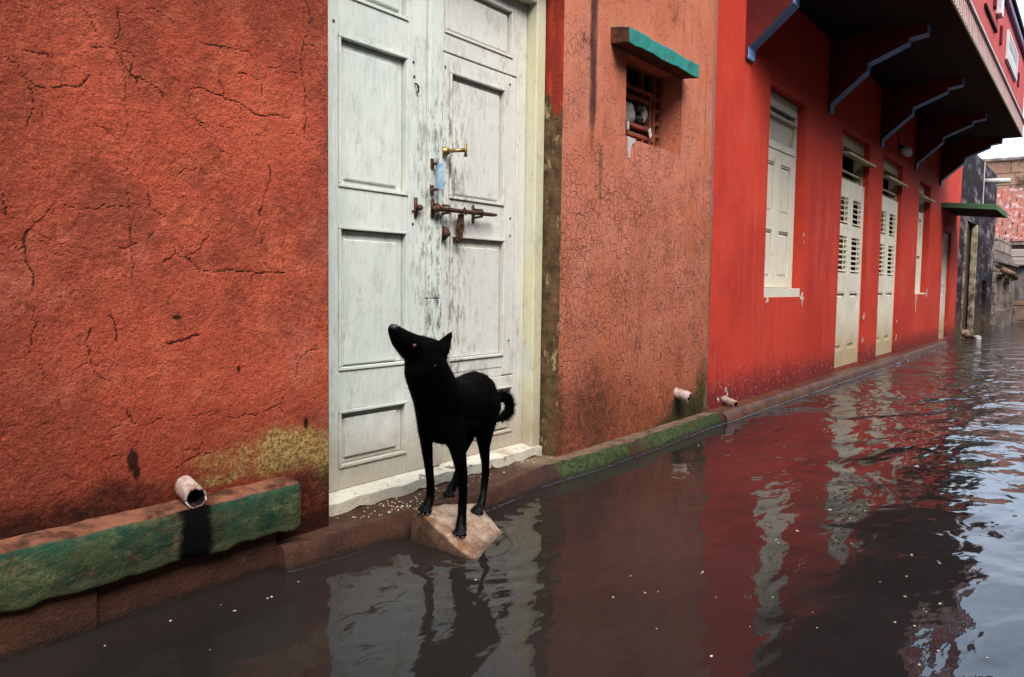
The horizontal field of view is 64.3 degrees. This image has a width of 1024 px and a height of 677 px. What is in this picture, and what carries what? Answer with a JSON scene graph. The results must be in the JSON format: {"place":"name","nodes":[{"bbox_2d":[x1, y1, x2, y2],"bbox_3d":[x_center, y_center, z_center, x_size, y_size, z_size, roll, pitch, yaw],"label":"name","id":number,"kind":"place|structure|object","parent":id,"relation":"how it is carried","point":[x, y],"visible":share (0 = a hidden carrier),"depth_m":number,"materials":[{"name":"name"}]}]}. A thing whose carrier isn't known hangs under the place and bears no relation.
{"place":"outdoors","nodes":[
{"label":"outdoors","id":0,"kind":"place"},
{"bbox_2d":[0,321,1023,676],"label":"water","id":1,"kind":"structure","parent":0,"point":[910,473],"depth_m":2.51,"materials":[{"name":"liquid"}]},
{"bbox_2d":[411,503,501,558],"bbox_3d":[-0.116,0.769,2.881,0.351,0.363,0.429,4,5,36],"label":"stone slab","id":2,"kind":"object","parent":1,"relation":"in","point":[435,528],"depth_m":2.80,"materials":[{"name":"stone"}]},
{"bbox_2d":[388,324,516,538],"bbox_3d":[-0.184,0.295,2.957,0.257,0.727,0.810,2,4,14],"label":"dog","id":3,"kind":"object","parent":2,"relation":"on","point":[456,416],"visible":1,"depth_m":2.74},
{"bbox_2d":[962,329,969,337],"bbox_3d":[8.474,-0.074,15.305,0.240,0.209,0.502,4,5,36],"label":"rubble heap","id":4,"kind":"object","parent":1,"relation":"in","point":[964,331],"visible":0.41,"depth_m":15.20,"materials":[{"name":"pink stone"}]},
{"bbox_2d":[963,334,980,338],"bbox_3d":[8.460,-0.030,15.088,0.094,0.094,0.697,1,4,0],"label":"pipe","id":5,"kind":"object","parent":1,"relation":"on","point":[972,336],"visible":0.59,"depth_m":14.89,"materials":[{"name":"white paint"}]},
{"bbox_2d":[978,0,1023,158],"label":"sky","id":6,"kind":"structure","parent":0,"point":[1011,147],"materials":[{"name":"white"}]},
{"label":"ground","id":7,"kind":"structure","parent":0,"visible":0},
{"bbox_2d":[0,0,726,662],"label":"plaster house","id":8,"kind":"structure","parent":7,"relation":"on","point":[238,238],"depth_m":2.65,"materials":[{"name":"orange paint"}]},
{"bbox_2d":[328,0,443,491],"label":"door leaf","id":9,"kind":"structure","parent":8,"relation":"in","point":[385,57],"depth_m":3.13,"materials":[{"name":"white paint"}]},
{"bbox_2d":[337,457,551,517],"bbox_3d":[-0.187,0.597,3.368,0.163,0.015,1.320,4,5,36],"label":"spilled grain","id":10,"kind":"object","parent":8,"relation":"on","point":[416,499],"visible":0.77,"depth_m":3.05},
{"bbox_2d":[414,0,526,462],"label":"door leaf","id":11,"kind":"structure","parent":8,"relation":"in","point":[485,41],"depth_m":3.64,"materials":[{"name":"white paint"}]},
{"bbox_2d":[626,100,634,121],"bbox_3d":[0.656,-1.282,4.649,0.060,0.152,0.157,4,5,36],"label":"rag","id":12,"kind":"object","parent":8,"relation":"on","point":[630,113],"visible":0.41,"depth_m":4.63,"materials":[{"name":"grey fabric"}]},
{"bbox_2d":[634,115,642,123],"bbox_3d":[0.736,-1.272,4.735,0.060,0.051,0.084,4,5,36],"label":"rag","id":13,"kind":"object","parent":8,"relation":"on","point":[638,119],"visible":0.96,"depth_m":4.71,"materials":[{"name":"black fabric"}]},
{"bbox_2d":[634,104,644,114],"bbox_3d":[0.734,-1.333,4.734,0.068,0.059,0.075,4,5,36],"label":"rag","id":14,"kind":"object","parent":13,"relation":"on","point":[639,109],"visible":0.94,"depth_m":4.71,"materials":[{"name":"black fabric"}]},
{"bbox_2d":[639,105,647,123],"bbox_3d":[0.774,-1.320,4.798,0.048,0.112,0.078,4,5,36],"label":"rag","id":15,"kind":"object","parent":8,"relation":"on","point":[644,114],"visible":0.68,"depth_m":4.78,"materials":[{"name":"grey fabric"}]},
{"bbox_2d":[625,68,662,147],"bbox_3d":[0.677,-1.334,4.707,0.085,0.466,0.699,4,5,36],"label":"window","id":16,"kind":"structure","parent":8,"relation":"in","point":[642,90],"depth_m":4.84,"materials":[{"name":"brown wood"}]},
{"bbox_2d":[648,128,651,138],"bbox_3d":[0.817,-1.214,4.815,0.011,0.066,0.060,3,4,24],"label":"paper scrap","id":17,"kind":"object","parent":8,"relation":"attached to","point":[650,133],"visible":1,"depth_m":4.81,"materials":[{"name":"white paper"}]},
{"bbox_2d":[706,0,1023,421],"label":"red house","id":18,"kind":"structure","parent":7,"relation":"on","point":[836,214],"depth_m":7.33,"materials":[{"name":"paint"}]},
{"bbox_2d":[764,91,799,296],"bbox_3d":[2.151,-1.141,6.620,0.152,1.626,0.945,4,5,36],"label":"window","id":19,"kind":"structure","parent":18,"relation":"in","point":[783,128],"depth_m":6.71,"materials":[{"name":"beige paint"}]},
{"bbox_2d":[834,178,864,367],"bbox_3d":[3.441,-0.667,8.470,0.126,1.897,1.121,4,5,36],"label":"louvred door","id":20,"kind":"structure","parent":18,"relation":"in","point":[849,284],"depth_m":8.49,"materials":[{"name":"beige paint"}]},
{"bbox_2d":[876,196,897,355],"bbox_3d":[4.496,-0.751,9.925,0.126,1.897,1.101,4,5,36],"label":"louvred door","id":21,"kind":"structure","parent":18,"relation":"in","point":[889,207],"depth_m":9.96,"materials":[{"name":"beige paint"}]},
{"bbox_2d":[897,131,912,156],"bbox_3d":[4.760,-2.356,9.900,0.212,0.299,0.138,1,4,2],"label":"wall lamp","id":22,"kind":"object","parent":18,"relation":"attached to","point":[906,151],"visible":1,"depth_m":9.87,"materials":[{"name":"white paint"}]},
{"bbox_2d":[915,185,935,293],"bbox_3d":[5.825,-1.409,11.627,0.228,1.575,0.913,4,5,36],"label":"window","id":23,"kind":"structure","parent":18,"relation":"in","point":[922,198],"depth_m":11.93,"materials":[{"name":"beige paint"}]},
{"bbox_2d":[938,232,947,338],"bbox_3d":[7.061,-0.866,13.489,0.108,1.768,0.856,4,5,36],"label":"side door","id":24,"kind":"structure","parent":18,"relation":"in","point":[945,236],"depth_m":13.69,"materials":[{"name":"beige paint"}]},
{"bbox_2d":[954,154,1010,338],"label":"dark house","id":25,"kind":"structure","parent":7,"relation":"on","point":[981,180],"depth_m":16.45,"materials":[{"name":"black stone"}]},
{"bbox_2d":[982,156,1023,190],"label":"brown house","id":26,"kind":"structure","parent":7,"relation":"on","point":[1012,168],"depth_m":29.14,"materials":[{"name":"stone"}]},
{"bbox_2d":[990,237,1018,327],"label":"stone wall","id":27,"kind":"structure","parent":7,"relation":"on","point":[1005,276],"depth_m":19.96,"materials":[{"name":"grey stone"}]},
{"bbox_2d":[995,188,1023,248],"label":"tiled house","id":28,"kind":"structure","parent":7,"relation":"on","point":[1010,227],"depth_m":25.88,"materials":[{"name":"red brick"}]},
{"bbox_2d":[1011,249,1023,321],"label":"gate pillar","id":29,"kind":"structure","parent":7,"relation":"on","point":[1017,255],"depth_m":23.43,"materials":[{"name":"concrete"}]}
]}

